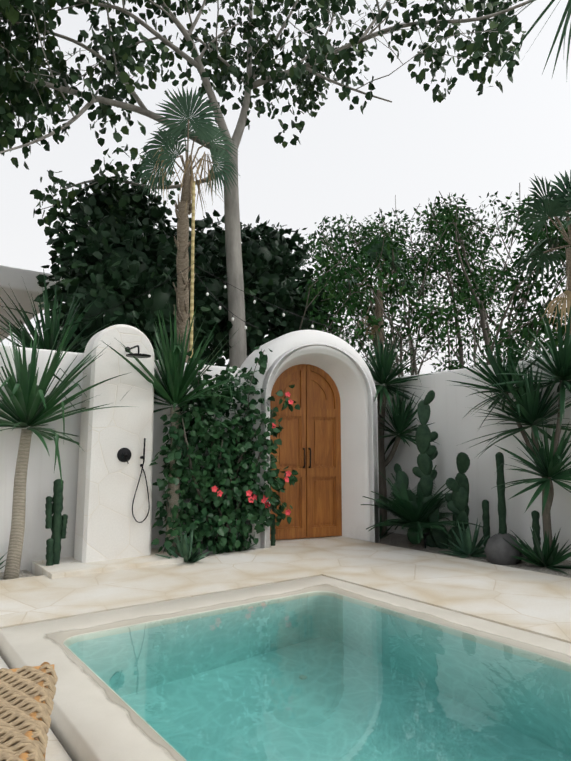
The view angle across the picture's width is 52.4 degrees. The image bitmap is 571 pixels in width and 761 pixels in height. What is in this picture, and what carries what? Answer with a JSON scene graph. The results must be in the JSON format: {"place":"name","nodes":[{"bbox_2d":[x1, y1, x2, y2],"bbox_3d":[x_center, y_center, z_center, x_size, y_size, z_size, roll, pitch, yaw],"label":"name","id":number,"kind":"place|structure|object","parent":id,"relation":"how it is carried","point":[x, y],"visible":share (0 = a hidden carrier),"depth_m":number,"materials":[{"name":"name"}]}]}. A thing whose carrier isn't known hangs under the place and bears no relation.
{"place":"outdoors","nodes":[
{"label":"outdoors","id":0,"kind":"place"},
{"bbox_2d":[0,570,34,579],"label":"gravel","id":1,"kind":"structure","parent":0,"point":[24,573],"depth_m":6.03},
{"bbox_2d":[0,316,131,579],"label":"yucca palm","id":2,"kind":"object","parent":1,"relation":"on","point":[34,407],"visible":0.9,"depth_m":5.98,"materials":[{"name":"green plant"}]},
{"bbox_2d":[0,265,61,341],"bbox_3d":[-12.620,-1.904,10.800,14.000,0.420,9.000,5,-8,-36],"label":"neighbouring building","id":3,"kind":"structure","parent":0,"point":[15,279],"depth_m":11.07,"materials":[{"name":"white paint"}]},
{"bbox_2d":[0,656,71,760],"bbox_3d":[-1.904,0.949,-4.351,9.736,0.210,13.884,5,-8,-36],"label":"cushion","id":4,"kind":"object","parent":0,"point":[55,750],"depth_m":2.62,"materials":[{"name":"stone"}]},
{"bbox_2d":[0,662,57,760],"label":"woven pillow","id":5,"kind":"object","parent":4,"relation":"on","point":[27,693],"visible":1,"depth_m":2.10,"materials":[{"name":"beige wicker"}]},
{"bbox_2d":[0,538,440,628],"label":"paving","id":6,"kind":"structure","parent":0,"point":[31,599],"depth_m":5.67,"materials":[{"name":"stone"}]},
{"bbox_2d":[156,529,209,562],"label":"agave plant","id":7,"kind":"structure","parent":6,"relation":"on","point":[184,548],"depth_m":6.49,"materials":[{"name":"green plant"}]},
{"bbox_2d":[0,0,570,376],"label":"sky","id":8,"kind":"structure","parent":0,"point":[413,147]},
{"bbox_2d":[251,536,349,549],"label":"step","id":9,"kind":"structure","parent":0,"point":[284,542],"depth_m":8.02,"materials":[{"name":"stone"}]},
{"bbox_2d":[270,514,275,545],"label":"cactus","id":10,"kind":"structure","parent":9,"relation":"on","point":[273,533],"depth_m":7.59,"materials":[{"name":"green plant"}]},
{"bbox_2d":[236,330,379,549],"bbox_3d":[0.272,0.802,8.404,2.040,3.010,1.100,3,-7,-23],"label":"archway","id":11,"kind":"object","parent":9,"relation":"on","point":[341,363],"depth_m":8.22,"materials":[{"name":"white paint"}]},
{"bbox_2d":[270,364,306,539],"bbox_3d":[0.025,0.975,8.236,0.559,2.483,0.075,3,-7,-23],"label":"door leaf","id":12,"kind":"object","parent":11,"relation":"attached to","point":[291,435],"visible":0.67,"depth_m":8.23,"materials":[{"name":"brown wood"}]},
{"bbox_2d":[306,364,341,537],"bbox_3d":[0.549,1.002,8.459,0.559,2.483,0.075,3,-7,-23],"label":"door leaf","id":13,"kind":"object","parent":11,"relation":"attached to","point":[323,473],"visible":0.96,"depth_m":8.42,"materials":[{"name":"brown wood"}]},
{"bbox_2d":[303,448,310,467],"bbox_3d":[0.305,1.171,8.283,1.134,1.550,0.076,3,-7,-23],"label":"door handles","id":14,"kind":"object","parent":13,"relation":"attached to","point":[305,458],"visible":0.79,"depth_m":8.26,"materials":[{"name":"black metal"}]},
{"bbox_2d":[63,591,570,760],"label":"pool water","id":15,"kind":"structure","parent":0,"point":[320,676],"depth_m":3.16,"materials":[{"name":"teal liquid"}]},
{"bbox_2d":[322,555,570,643],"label":"paving","id":16,"kind":"structure","parent":0,"point":[538,603],"depth_m":5.26,"materials":[{"name":"stone"}]},
{"bbox_2d":[379,534,570,577],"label":"soil bed","id":17,"kind":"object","parent":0,"point":[401,540],"depth_m":7.04,"materials":[{"name":"soil"}]},
{"bbox_2d":[379,513,392,538],"bbox_3d":[1.335,2.082,8.311,0.395,0.389,0.556,12,-14,-60],"label":"agave plant","id":18,"kind":"object","parent":17,"relation":"on","point":[382,536],"visible":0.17,"depth_m":8.24,"materials":[{"name":"green plant"}]},
{"bbox_2d":[361,465,483,544],"bbox_3d":[1.800,1.674,7.802,1.572,1.053,1.685,2,-7,-19],"label":"agave plant","id":19,"kind":"object","parent":17,"relation":"on","point":[403,509],"visible":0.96,"depth_m":7.67,"materials":[{"name":"green plant"}]},
{"bbox_2d":[422,530,429,547],"bbox_3d":[1.849,2.088,7.628,0.060,0.235,0.098,5,-8,-36],"label":"garden light","id":20,"kind":"object","parent":17,"relation":"on","point":[426,534],"visible":0.79,"depth_m":7.62,"materials":[{"name":"black metal"}]},
{"bbox_2d":[393,390,469,548],"bbox_3d":[1.976,1.218,7.918,0.611,2.111,1.289,3,-7,-24],"label":"prickly pear cactus","id":21,"kind":"object","parent":17,"relation":"on","point":[457,499],"visible":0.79,"depth_m":7.69,"materials":[{"name":"green plant"}]},
{"bbox_2d":[436,518,488,557],"bbox_3d":[2.192,1.923,7.102,0.778,0.481,0.752,2,-7,-19],"label":"agave","id":22,"kind":"object","parent":17,"relation":"on","point":[467,545],"visible":0.83,"depth_m":7.05,"materials":[{"name":"green plant"}]},
{"bbox_2d":[484,533,522,564],"bbox_3d":[2.513,1.973,6.696,0.502,0.409,0.389,5,-8,-36],"label":"rock","id":23,"kind":"object","parent":17,"relation":"on","point":[499,550],"visible":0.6,"depth_m":6.54,"materials":[{"name":"grey stone"}]},
{"bbox_2d":[447,300,570,546],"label":"yucca","id":24,"kind":"object","parent":17,"relation":"on","point":[530,408],"visible":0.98,"depth_m":6.71,"materials":[{"name":"green plant"}]},
{"bbox_2d":[482,452,540,557],"bbox_3d":[2.759,1.516,7.109,0.139,1.270,0.820,4,-8,-30],"label":"tall cactus","id":25,"kind":"object","parent":17,"relation":"on","point":[499,457],"visible":0.85,"depth_m":7.23,"materials":[{"name":"green plant"}]},
{"bbox_2d":[503,522,570,574],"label":"agave","id":26,"kind":"object","parent":17,"relation":"on","point":[550,557],"visible":0.98,"depth_m":6.39,"materials":[{"name":"green plant"}]},
{"bbox_2d":[489,0,570,76],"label":"palm fronds","id":27,"kind":"object","parent":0,"point":[568,6],"visible":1,"depth_m":4.05,"materials":[{"name":"green plant"}]},
{"label":"ground","id":28,"kind":"structure","parent":0,"visible":0},
{"bbox_2d":[0,655,72,760],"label":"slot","id":29,"kind":"object","parent":28,"relation":"on","point":[50,728],"depth_m":2.81,"materials":[{"name":"grey"}]},
{"bbox_2d":[0,267,112,352],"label":"yucca","id":30,"kind":"object","parent":28,"relation":"on","point":[50,329],"visible":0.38,"depth_m":7.71,"materials":[{"name":"green plant"}]},
{"bbox_2d":[31,548,183,578],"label":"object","id":31,"kind":"object","parent":28,"relation":"on","point":[68,566],"visible":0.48,"depth_m":6.14,"materials":[{"name":"stone"}]},
{"bbox_2d":[45,479,67,565],"bbox_3d":[-2.445,1.551,6.192,0.250,0.986,0.139,5,-8,-36],"label":"cactus","id":32,"kind":"object","parent":31,"relation":"on","point":[56,522],"visible":0.9,"depth_m":6.17,"materials":[{"name":"green plant"}]},
{"bbox_2d":[74,324,154,562],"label":"shower wall","id":33,"kind":"structure","parent":31,"relation":"on","point":[108,526],"depth_m":6.54,"materials":[{"name":"white paint"}]},
{"bbox_2d":[117,345,150,522],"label":"shower fixtures","id":34,"kind":"object","parent":33,"relation":"attached to","point":[123,454],"visible":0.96,"depth_m":6.57,"materials":[{"name":"black metal"}]},
{"bbox_2d":[0,345,242,571],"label":"wall","id":35,"kind":"structure","parent":28,"relation":"on","point":[43,475],"depth_m":6.55,"materials":[{"name":"paint"}]},
{"bbox_2d":[132,86,239,362],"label":"fan palm","id":36,"kind":"object","parent":28,"relation":"on","point":[207,131],"visible":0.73,"depth_m":9.04,"materials":[{"name":"green plant"}]},
{"bbox_2d":[34,176,338,366],"bbox_3d":[-1.351,-0.490,10.738,6.401,6.618,3.179,5,-8,-36],"label":"dark tree group","id":37,"kind":"object","parent":28,"relation":"on","point":[106,266],"visible":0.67,"depth_m":9.85,"materials":[{"name":"green plant"}]},
{"bbox_2d":[189,181,194,357],"bbox_3d":[-1.362,-0.233,8.379,0.072,5.542,0.059,2,-7,-14],"label":"bamboo pole","id":38,"kind":"object","parent":28,"relation":"on","point":[192,266],"visible":0.38,"depth_m":8.53,"materials":[{"name":"yellow wood"}]},
{"bbox_2d":[0,0,535,367],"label":"tree","id":39,"kind":"object","parent":28,"relation":"on","point":[20,84],"visible":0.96,"depth_m":9.83,"materials":[{"name":"green plant"}]},
{"bbox_2d":[0,576,570,760],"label":"pool coping","id":40,"kind":"object","parent":28,"relation":"on","point":[90,721],"visible":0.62,"depth_m":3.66,"materials":[{"name":"stone"}]},
{"bbox_2d":[298,217,397,342],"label":"tree","id":41,"kind":"object","parent":28,"relation":"on","point":[326,243],"visible":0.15,"depth_m":14.94,"materials":[{"name":"green plant"}]},
{"bbox_2d":[330,235,423,363],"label":"tree","id":42,"kind":"object","parent":28,"relation":"on","point":[378,311],"visible":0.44,"depth_m":11.41,"materials":[{"name":"green plant"}]},
{"bbox_2d":[300,196,468,376],"bbox_3d":[1.779,-0.529,11.244,5.311,6.832,3.389,16,-17,-67],"label":"tree","id":43,"kind":"object","parent":28,"relation":"on","point":[392,282],"visible":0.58,"depth_m":11.41,"materials":[{"name":"green plant"}]},
{"bbox_2d":[7,263,534,357],"bbox_3d":[0.168,-1.290,10.071,10.950,2.161,4.001,0,-7,2],"label":"string light wire","id":44,"kind":"object","parent":43,"relation":"attached to","point":[283,312],"visible":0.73,"depth_m":8.46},
{"bbox_2d":[60,285,486,361],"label":"string lights","id":45,"kind":"object","parent":44,"relation":"hanging from","point":[283,315],"visible":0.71,"depth_m":8.46},
{"bbox_2d":[313,203,476,374],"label":"tree","id":46,"kind":"object","parent":28,"relation":"on","point":[436,267],"visible":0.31,"depth_m":12.77,"materials":[{"name":"green plant"}]},
{"bbox_2d":[294,195,497,377],"bbox_3d":[2.791,-1.038,14.343,5.411,8.561,4.386,0,-7,1],"label":"tree","id":47,"kind":"object","parent":28,"relation":"on","point":[326,221],"visible":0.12,"depth_m":14.83,"materials":[{"name":"green plant"}]},
{"bbox_2d":[297,236,497,362],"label":"tree","id":48,"kind":"object","parent":28,"relation":"on","point":[418,315],"visible":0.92,"depth_m":10.45,"materials":[{"name":"green plant"}]},
{"bbox_2d":[299,204,516,374],"bbox_3d":[4.619,-1.123,18.666,7.582,9.737,9.252,5,-8,-36],"label":"tree","id":49,"kind":"object","parent":28,"relation":"on","point":[441,281],"visible":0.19,"depth_m":14.88,"materials":[{"name":"green plant"}]},
{"bbox_2d":[292,191,565,352],"bbox_3d":[3.659,-0.860,13.120,7.354,7.929,4.044,0,-7,3],"label":"tree","id":50,"kind":"object","parent":28,"relation":"on","point":[488,240],"visible":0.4,"depth_m":13.70,"materials":[{"name":"green plant"}]},
{"bbox_2d":[346,201,522,373],"bbox_3d":[3.838,-1.188,16.946,5.380,9.455,7.045,5,-8,-36],"label":"tree","id":51,"kind":"object","parent":28,"relation":"on","point":[438,334],"visible":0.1,"depth_m":15.11,"materials":[{"name":"green plant"}]},
{"bbox_2d":[364,192,564,376],"bbox_3d":[5.460,-1.054,17.536,4.976,9.343,6.553,5,-8,-36],"label":"tree","id":52,"kind":"object","parent":28,"relation":"on","point":[433,289],"visible":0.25,"depth_m":17.41,"materials":[{"name":"green plant"}]},
{"bbox_2d":[375,357,570,560],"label":"wall","id":53,"kind":"structure","parent":28,"relation":"on","point":[452,427],"depth_m":7.89,"materials":[{"name":"paint"}]},
{"bbox_2d":[412,183,549,371],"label":"tree","id":54,"kind":"object","parent":28,"relation":"on","point":[466,277],"visible":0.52,"depth_m":12.69,"materials":[{"name":"green plant"}]},
{"bbox_2d":[430,198,566,368],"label":"tree","id":55,"kind":"object","parent":28,"relation":"on","point":[480,252],"visible":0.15,"depth_m":13.10,"materials":[{"name":"green plant"}]},
{"bbox_2d":[471,217,570,354],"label":"tree","id":56,"kind":"object","parent":28,"relation":"on","point":[502,331],"visible":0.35,"depth_m":11.03,"materials":[{"name":"green plant"}]},
{"bbox_2d":[481,207,570,364],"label":"tree","id":57,"kind":"object","parent":28,"relation":"on","point":[538,310],"visible":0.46,"depth_m":9.75,"materials":[{"name":"green plant"}]},
{"bbox_2d":[509,169,570,333],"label":"fan palm","id":58,"kind":"object","parent":28,"relation":"on","point":[557,204],"visible":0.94,"depth_m":8.28,"materials":[{"name":"green plant"}]},
{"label":"gravel","id":59,"kind":"object","parent":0,"visible":0},
{"bbox_2d":[85,306,265,556],"bbox_3d":[-1.435,0.618,7.113,2.324,3.088,2.044,-1,-7,6],"label":"yucca palm","id":60,"kind":"object","parent":59,"relation":"on","point":[171,385],"visible":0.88,"depth_m":7.00,"materials":[{"name":"green plant"}]},
{"bbox_2d":[190,546,216,556],"bbox_3d":[-0.993,2.068,6.971,0.333,0.164,0.225,5,-8,-36],"label":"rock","id":61,"kind":"object","parent":59,"relation":"on","point":[207,550],"visible":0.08,"depth_m":6.89,"materials":[{"name":"grey stone"}]},
{"bbox_2d":[149,346,299,555],"bbox_3d":[-0.724,0.866,7.413,2.214,2.700,0.910,5,-8,-36],"label":"hibiscus bush","id":62,"kind":"object","parent":59,"relation":"on","point":[221,468],"visible":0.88,"depth_m":7.19,"materials":[{"name":"green plant"}]},
{"bbox_2d":[227,531,256,551],"bbox_3d":[-0.576,2.013,7.280,0.394,0.300,0.521,1,-7,-11],"label":"plant","id":63,"kind":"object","parent":59,"relation":"on","point":[238,537],"depth_m":7.26,"materials":[{"name":"green plant"}]},
{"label":"gravel","id":64,"kind":"structure","parent":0},
{"bbox_2d":[345,329,439,535],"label":"tree","id":65,"kind":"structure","parent":64,"relation":"on","point":[402,417],"depth_m":8.81,"materials":[{"name":"green plant"}]}
]}

